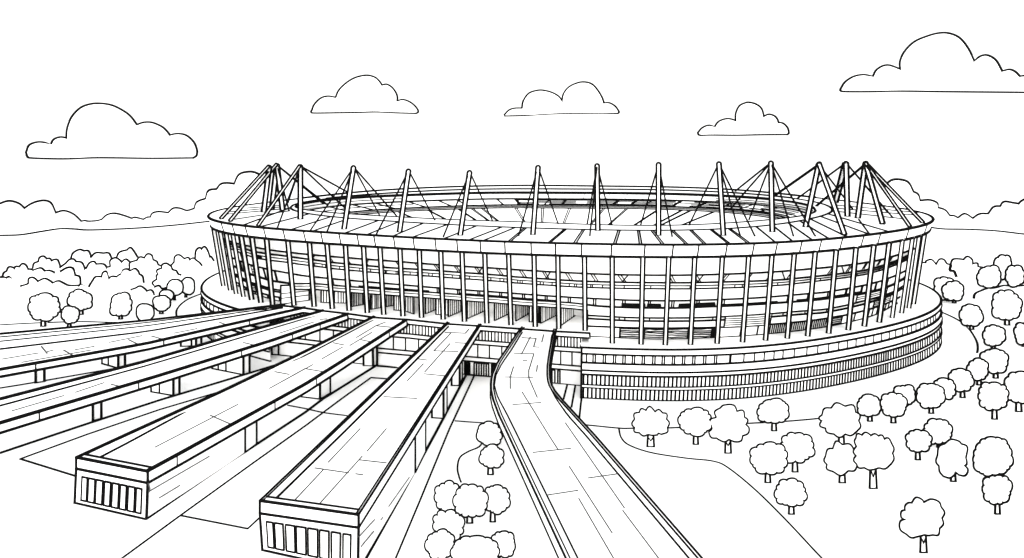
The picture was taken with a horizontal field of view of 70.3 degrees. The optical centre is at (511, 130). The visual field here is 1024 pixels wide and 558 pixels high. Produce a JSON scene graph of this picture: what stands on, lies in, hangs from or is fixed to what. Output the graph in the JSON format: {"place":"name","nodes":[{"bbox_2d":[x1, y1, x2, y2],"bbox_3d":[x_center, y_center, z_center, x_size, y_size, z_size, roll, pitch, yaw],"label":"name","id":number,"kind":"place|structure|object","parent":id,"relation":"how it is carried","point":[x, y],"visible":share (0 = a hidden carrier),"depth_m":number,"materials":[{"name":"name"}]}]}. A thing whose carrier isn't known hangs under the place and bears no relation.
{"place":"outdoors","nodes":[
{"label":"outdoors","id":0,"kind":"place"},
{"bbox_2d":[25,102,197,159],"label":"cloud","id":1,"kind":"structure","parent":0,"point":[97,130],"depth_m":2560.23,"materials":[{"name":"white paint"}]},
{"bbox_2d":[0,170,259,232],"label":"hills","id":2,"kind":"structure","parent":0,"point":[40,214],"depth_m":498.34,"materials":[{"name":"white paint"}]},
{"bbox_2d":[0,365,271,478],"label":"path","id":3,"kind":"structure","parent":0,"point":[14,464],"depth_m":156.07,"materials":[{"name":"white paint"}]},
{"bbox_2d":[175,294,199,315],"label":"ring path","id":4,"kind":"structure","parent":0,"point":[177,308],"depth_m":271.97,"materials":[{"name":"black paint"}]},
{"bbox_2d":[108,365,396,557],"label":"path","id":5,"kind":"structure","parent":0,"point":[158,521],"depth_m":139.08,"materials":[{"name":"white paint"}]},
{"bbox_2d":[287,405,346,415],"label":"cross path","id":6,"kind":"structure","parent":0,"point":[317,411],"depth_m":168.00,"materials":[{"name":"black paint"}]},
{"bbox_2d":[310,74,418,113],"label":"cloud","id":7,"kind":"structure","parent":0,"point":[366,93],"depth_m":2867.28,"materials":[{"name":"white paint"}]},
{"bbox_2d":[365,374,490,557],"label":"path","id":8,"kind":"structure","parent":0,"point":[389,540],"depth_m":130.62,"materials":[{"name":"white paint"}]},
{"bbox_2d":[456,444,481,482],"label":"garden path","id":9,"kind":"structure","parent":0,"point":[457,467],"depth_m":143.31,"materials":[{"name":"black paint"}]},
{"bbox_2d":[455,420,483,422],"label":"cross path","id":10,"kind":"structure","parent":0,"point":[468,421],"depth_m":162.04,"materials":[{"name":"black paint"}]},
{"bbox_2d":[0,183,1023,557],"bbox_3d":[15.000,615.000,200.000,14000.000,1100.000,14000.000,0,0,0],"label":"ground","id":11,"kind":"structure","parent":0,"point":[832,517],"depth_m":152.07,"materials":[{"name":"white paint"}]},
{"bbox_2d":[27,292,60,326],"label":"tree","id":12,"kind":"object","parent":11,"relation":"on","point":[43,308],"visible":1,"depth_m":240.33,"materials":[{"name":"white plant"}]},
{"bbox_2d":[0,321,108,324],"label":"meadow edge","id":13,"kind":"object","parent":11,"relation":"on","point":[54,322],"visible":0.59,"depth_m":245.91,"materials":[{"name":"black paint"}]},
{"bbox_2d":[0,368,110,388],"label":"kerb line","id":14,"kind":"object","parent":11,"relation":"on","point":[53,379],"visible":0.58,"depth_m":190.29,"materials":[{"name":"black paint"}]},
{"bbox_2d":[60,305,80,325],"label":"tree","id":15,"kind":"object","parent":11,"relation":"on","point":[69,315],"visible":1,"depth_m":238.01,"materials":[{"name":"white plant"}]},
{"bbox_2d":[66,288,92,314],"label":"tree","id":16,"kind":"object","parent":11,"relation":"on","point":[81,299],"visible":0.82,"depth_m":256.31,"materials":[{"name":"white plant"}]},
{"bbox_2d":[0,221,209,235],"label":"field edge","id":17,"kind":"object","parent":11,"relation":"on","point":[101,229],"visible":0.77,"depth_m":476.42,"materials":[{"name":"black paint"}]},
{"bbox_2d":[0,246,214,301],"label":"woodland","id":18,"kind":"object","parent":11,"relation":"on","point":[129,267],"visible":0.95,"depth_m":305.97,"materials":[{"name":"white plant"}]},
{"bbox_2d":[109,291,132,319],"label":"tree","id":19,"kind":"object","parent":11,"relation":"on","point":[120,305],"visible":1,"depth_m":249.61,"materials":[{"name":"white plant"}]},
{"bbox_2d":[135,303,154,319],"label":"tree","id":20,"kind":"object","parent":11,"relation":"on","point":[144,310],"visible":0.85,"depth_m":245.15,"materials":[{"name":"white plant"}]},
{"bbox_2d":[0,303,305,383],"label":"elevated road","id":21,"kind":"structure","parent":11,"relation":"on","point":[36,354],"depth_m":184.77,"materials":[{"name":"white paint"}]},
{"bbox_2d":[152,294,171,313],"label":"tree","id":22,"kind":"object","parent":11,"relation":"on","point":[161,303],"visible":0.97,"depth_m":255.53,"materials":[{"name":"white plant"}]},
{"bbox_2d":[158,289,174,300],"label":"tree","id":23,"kind":"object","parent":11,"relation":"on","point":[170,293],"visible":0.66,"depth_m":272.73,"materials":[{"name":"white plant"}]},
{"bbox_2d":[0,309,348,434],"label":"elevated road","id":24,"kind":"structure","parent":11,"relation":"on","point":[162,374],"depth_m":163.88,"materials":[{"name":"white paint"}]},
{"bbox_2d":[166,278,183,299],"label":"tree","id":25,"kind":"object","parent":11,"relation":"on","point":[176,285],"visible":0.95,"depth_m":275.64,"materials":[{"name":"white plant"}]},
{"bbox_2d":[182,276,195,297],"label":"tree","id":26,"kind":"object","parent":11,"relation":"on","point":[189,286],"visible":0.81,"depth_m":283.12,"materials":[{"name":"white plant"}]},
{"bbox_2d":[73,315,407,519],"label":"elevated road","id":27,"kind":"structure","parent":11,"relation":"on","point":[144,471],"depth_m":137.53,"materials":[{"name":"white paint"}]},
{"bbox_2d":[258,321,481,557],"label":"elevated road","id":28,"kind":"structure","parent":11,"relation":"on","point":[337,491],"depth_m":124.78,"materials":[{"name":"white paint"}]},
{"bbox_2d":[424,528,455,557],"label":"tree","id":29,"kind":"object","parent":11,"relation":"on","point":[439,542],"visible":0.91,"depth_m":106.59,"materials":[{"name":"white plant"}]},
{"bbox_2d":[433,479,459,509],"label":"tree","id":30,"kind":"object","parent":11,"relation":"on","point":[444,492],"visible":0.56,"depth_m":121.15,"materials":[{"name":"white paint"}]},
{"bbox_2d":[432,508,465,539],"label":"tree","id":31,"kind":"object","parent":11,"relation":"on","point":[451,520],"visible":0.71,"depth_m":113.34,"materials":[{"name":"white paint"}]},
{"bbox_2d":[452,483,488,523],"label":"tree","id":32,"kind":"object","parent":11,"relation":"on","point":[470,501],"visible":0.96,"depth_m":117.59,"materials":[{"name":"white paint"}]},
{"bbox_2d":[449,535,500,557],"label":"tree","id":33,"kind":"object","parent":11,"relation":"on","point":[473,546],"visible":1,"depth_m":102.28,"materials":[{"name":"white plant"}]},
{"bbox_2d":[475,420,502,445],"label":"tree","id":34,"kind":"object","parent":11,"relation":"on","point":[488,432],"visible":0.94,"depth_m":148.12,"materials":[{"name":"white plant"}]},
{"bbox_2d":[478,443,504,474],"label":"tree","id":35,"kind":"object","parent":11,"relation":"on","point":[491,457],"visible":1,"depth_m":135.99,"materials":[{"name":"white plant"}]},
{"bbox_2d":[484,484,510,522],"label":"tree","id":36,"kind":"object","parent":11,"relation":"on","point":[499,502],"visible":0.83,"depth_m":120.41,"materials":[{"name":"white paint"}]},
{"bbox_2d":[491,530,515,557],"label":"tree","id":37,"kind":"object","parent":11,"relation":"on","point":[505,539],"visible":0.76,"depth_m":108.67,"materials":[{"name":"white plant"}]},
{"bbox_2d":[200,160,942,400],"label":"stadium","id":38,"kind":"object","parent":11,"relation":"on","point":[659,291],"visible":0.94,"depth_m":188.08,"materials":[{"name":"white paint"}]},
{"bbox_2d":[490,326,702,557],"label":"elevated road","id":39,"kind":"structure","parent":38,"relation":"attached to","point":[590,497],"depth_m":115.37,"materials":[{"name":"white paint"}]},
{"bbox_2d":[855,294,864,302],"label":"window","id":40,"kind":"structure","parent":38,"relation":"in","point":[859,298],"depth_m":195.55,"materials":[{"name":"white glass"}]},
{"bbox_2d":[871,291,879,298],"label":"window","id":41,"kind":"structure","parent":38,"relation":"in","point":[874,294],"depth_m":200.05,"materials":[{"name":"white glass"}]},
{"bbox_2d":[872,300,878,307],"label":"window","id":42,"kind":"structure","parent":38,"relation":"in","point":[875,304],"depth_m":202.21,"materials":[{"name":"white glass"}]},
{"bbox_2d":[885,295,891,303],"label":"window","id":43,"kind":"structure","parent":38,"relation":"in","point":[887,300],"depth_m":208.01,"materials":[{"name":"white glass"}]},
{"bbox_2d":[631,406,669,446],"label":"tree","id":44,"kind":"object","parent":11,"relation":"on","point":[650,422],"visible":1,"depth_m":149.07,"materials":[{"name":"white plant"}]},
{"bbox_2d":[677,406,711,444],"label":"tree","id":45,"kind":"object","parent":11,"relation":"on","point":[694,422],"visible":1,"depth_m":147.96,"materials":[{"name":"white plant"}]},
{"bbox_2d":[708,404,749,453],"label":"tree","id":46,"kind":"object","parent":11,"relation":"on","point":[729,423],"visible":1,"depth_m":145.67,"materials":[{"name":"white plant"}]},
{"bbox_2d":[749,441,788,482],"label":"tree","id":47,"kind":"object","parent":11,"relation":"on","point":[768,459],"visible":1,"depth_m":133.59,"materials":[{"name":"white paint"}]},
{"bbox_2d":[756,397,789,430],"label":"tree","id":48,"kind":"object","parent":11,"relation":"on","point":[774,411],"visible":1,"depth_m":156.86,"materials":[{"name":"white plant"}]},
{"bbox_2d":[773,477,807,514],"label":"tree","id":49,"kind":"object","parent":11,"relation":"on","point":[791,493],"visible":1,"depth_m":122.81,"materials":[{"name":"white paint"}]},
{"bbox_2d":[780,431,815,472],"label":"tree","id":50,"kind":"object","parent":11,"relation":"on","point":[800,448],"visible":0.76,"depth_m":137.78,"materials":[{"name":"white plant"}]},
{"bbox_2d":[818,402,861,442],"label":"tree","id":51,"kind":"object","parent":11,"relation":"on","point":[839,420],"visible":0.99,"depth_m":149.23,"materials":[{"name":"white plant"}]},
{"bbox_2d":[823,440,856,482],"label":"tree","id":52,"kind":"object","parent":11,"relation":"on","point":[838,460],"visible":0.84,"depth_m":133.71,"materials":[{"name":"white paint"}]},
{"bbox_2d":[856,393,881,421],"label":"tree","id":53,"kind":"object","parent":11,"relation":"on","point":[867,406],"visible":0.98,"depth_m":162.20,"materials":[{"name":"white plant"}]},
{"bbox_2d":[852,431,894,488],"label":"tree","id":54,"kind":"object","parent":11,"relation":"on","point":[873,452],"visible":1,"depth_m":129.46,"materials":[{"name":"white plant"}]},
{"bbox_2d":[879,391,907,423],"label":"tree","id":55,"kind":"object","parent":11,"relation":"on","point":[893,406],"visible":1,"depth_m":159.22,"materials":[{"name":"white plant"}]},
{"bbox_2d":[893,384,915,411],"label":"tree","id":56,"kind":"object","parent":11,"relation":"on","point":[908,391],"visible":0.65,"depth_m":167.44,"materials":[{"name":"white plant"}]},
{"bbox_2d":[904,428,933,459],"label":"tree","id":57,"kind":"object","parent":11,"relation":"on","point":[918,442],"visible":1,"depth_m":141.70,"materials":[{"name":"white plant"}]},
{"bbox_2d":[898,496,945,552],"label":"tree","id":58,"kind":"object","parent":11,"relation":"on","point":[921,520],"visible":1,"depth_m":111.43,"materials":[{"name":"white plant"}]},
{"bbox_2d":[915,382,945,413],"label":"tree","id":59,"kind":"object","parent":11,"relation":"on","point":[930,397],"visible":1,"depth_m":164.63,"materials":[{"name":"white plant"}]},
{"bbox_2d":[922,417,953,447],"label":"tree","id":60,"kind":"object","parent":11,"relation":"on","point":[940,430],"visible":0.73,"depth_m":148.56,"materials":[{"name":"white plant"}]},
{"bbox_2d":[933,276,953,301],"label":"tree","id":61,"kind":"object","parent":11,"relation":"on","point":[939,282],"visible":0.5,"depth_m":275.52,"materials":[{"name":"white plant"}]},
{"bbox_2d":[933,377,956,404],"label":"tree","id":62,"kind":"object","parent":11,"relation":"on","point":[949,385],"visible":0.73,"depth_m":171.66,"materials":[{"name":"white plant"}]},
{"bbox_2d":[935,438,968,481],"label":"tree","id":63,"kind":"object","parent":11,"relation":"on","point":[951,461],"visible":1,"depth_m":132.56,"materials":[{"name":"white plant"}]},
{"bbox_2d":[922,255,982,279],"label":"woodland","id":64,"kind":"object","parent":11,"relation":"on","point":[967,264],"visible":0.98,"depth_m":331.80,"materials":[{"name":"white plant"}]},
{"bbox_2d":[941,280,964,302],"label":"tree","id":65,"kind":"object","parent":11,"relation":"on","point":[952,291],"visible":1,"depth_m":271.14,"materials":[{"name":"white plant"}]},
{"bbox_2d":[947,367,974,397],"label":"tree","id":66,"kind":"object","parent":11,"relation":"on","point":[963,378],"visible":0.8,"depth_m":176.40,"materials":[{"name":"white plant"}]},
{"bbox_2d":[958,303,984,329],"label":"tree","id":67,"kind":"object","parent":11,"relation":"on","point":[971,316],"visible":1,"depth_m":236.94,"materials":[{"name":"white plant"}]},
{"bbox_2d":[965,357,989,385],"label":"tree","id":68,"kind":"object","parent":11,"relation":"on","point":[978,367],"visible":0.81,"depth_m":183.19,"materials":[{"name":"white plant"}]},
{"bbox_2d":[931,227,1023,234],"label":"field edge","id":69,"kind":"object","parent":11,"relation":"on","point":[977,230],"visible":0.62,"depth_m":473.36,"materials":[{"name":"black paint"}]},
{"bbox_2d":[975,264,1001,288],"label":"tree","id":70,"kind":"object","parent":11,"relation":"on","point":[988,276],"visible":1,"depth_m":296.41,"materials":[{"name":"white plant"}]},
{"bbox_2d":[972,436,1013,476],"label":"tree","id":71,"kind":"object","parent":11,"relation":"on","point":[992,455],"visible":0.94,"depth_m":133.36,"materials":[{"name":"white plant"}]},
{"bbox_2d":[977,381,1009,419],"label":"tree","id":72,"kind":"object","parent":11,"relation":"on","point":[993,397],"visible":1,"depth_m":161.12,"materials":[{"name":"white plant"}]},
{"bbox_2d":[981,324,1006,347],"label":"tree","id":73,"kind":"object","parent":11,"relation":"on","point":[993,335],"visible":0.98,"depth_m":215.86,"materials":[{"name":"white plant"}]},
{"bbox_2d":[979,348,1009,378],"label":"tree","id":74,"kind":"object","parent":11,"relation":"on","point":[997,359],"visible":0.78,"depth_m":190.04,"materials":[{"name":"white plant"}]},
{"bbox_2d":[981,474,1013,514],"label":"tree","id":75,"kind":"object","parent":11,"relation":"on","point":[996,490],"visible":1,"depth_m":122.95,"materials":[{"name":"white paint"}]},
{"bbox_2d":[972,285,1023,298],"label":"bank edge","id":76,"kind":"object","parent":11,"relation":"on","point":[978,291],"visible":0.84,"depth_m":295.47,"materials":[{"name":"black paint"}]},
{"bbox_2d":[993,254,1012,282],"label":"tree","id":77,"kind":"object","parent":11,"relation":"on","point":[1002,261],"visible":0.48,"depth_m":309.80,"materials":[{"name":"white plant"}]},
{"bbox_2d":[990,289,1023,325],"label":"tree","id":78,"kind":"object","parent":11,"relation":"on","point":[1006,306],"visible":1,"depth_m":241.88,"materials":[{"name":"white plant"}]},
{"bbox_2d":[1003,370,1023,411],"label":"tree","id":79,"kind":"object","parent":11,"relation":"on","point":[1013,381],"visible":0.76,"depth_m":167.85,"materials":[{"name":"white plant"}]},
{"bbox_2d":[1004,264,1023,287],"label":"tree","id":80,"kind":"object","parent":11,"relation":"on","point":[1014,276],"visible":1,"depth_m":299.02,"materials":[{"name":"white plant"}]},
{"bbox_2d":[1012,321,1023,346],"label":"tree","id":81,"kind":"object","parent":11,"relation":"on","point":[1018,330],"visible":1,"depth_m":218.90,"materials":[{"name":"white plant"}]},
{"bbox_2d":[0,0,1023,198],"label":"sky","id":82,"kind":"structure","parent":0,"point":[243,79],"materials":[{"name":"white"}]},
{"bbox_2d":[503,81,619,116],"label":"cloud","id":83,"kind":"structure","parent":0,"point":[582,97],"depth_m":2969.87,"materials":[{"name":"white paint"}]},
{"bbox_2d":[563,384,582,416],"bbox_3d":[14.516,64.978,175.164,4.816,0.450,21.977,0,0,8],"label":"pillars","id":84,"kind":"structure","parent":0,"point":[566,387],"depth_m":176.28,"materials":[{"name":"black paint"}]},
{"bbox_2d":[618,428,822,557],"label":"path","id":85,"kind":"structure","parent":0,"point":[714,509],"depth_m":125.42,"materials":[{"name":"white paint"}]},
{"bbox_2d":[697,101,789,135],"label":"cloud","id":86,"kind":"structure","parent":0,"point":[751,119],"depth_m":2774.65,"materials":[{"name":"white paint"}]},
{"bbox_2d":[587,312,978,428],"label":"ring path","id":87,"kind":"structure","parent":0,"point":[977,343],"depth_m":162.84,"materials":[{"name":"black paint"}]},
{"bbox_2d":[839,32,1023,92],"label":"cloud","id":88,"kind":"structure","parent":0,"point":[943,62],"depth_m":2360.52,"materials":[{"name":"white paint"}]},
{"bbox_2d":[886,178,1023,229],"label":"hills","id":89,"kind":"structure","parent":0,"point":[1005,214],"depth_m":497.39,"materials":[{"name":"white paint"}]}
]}

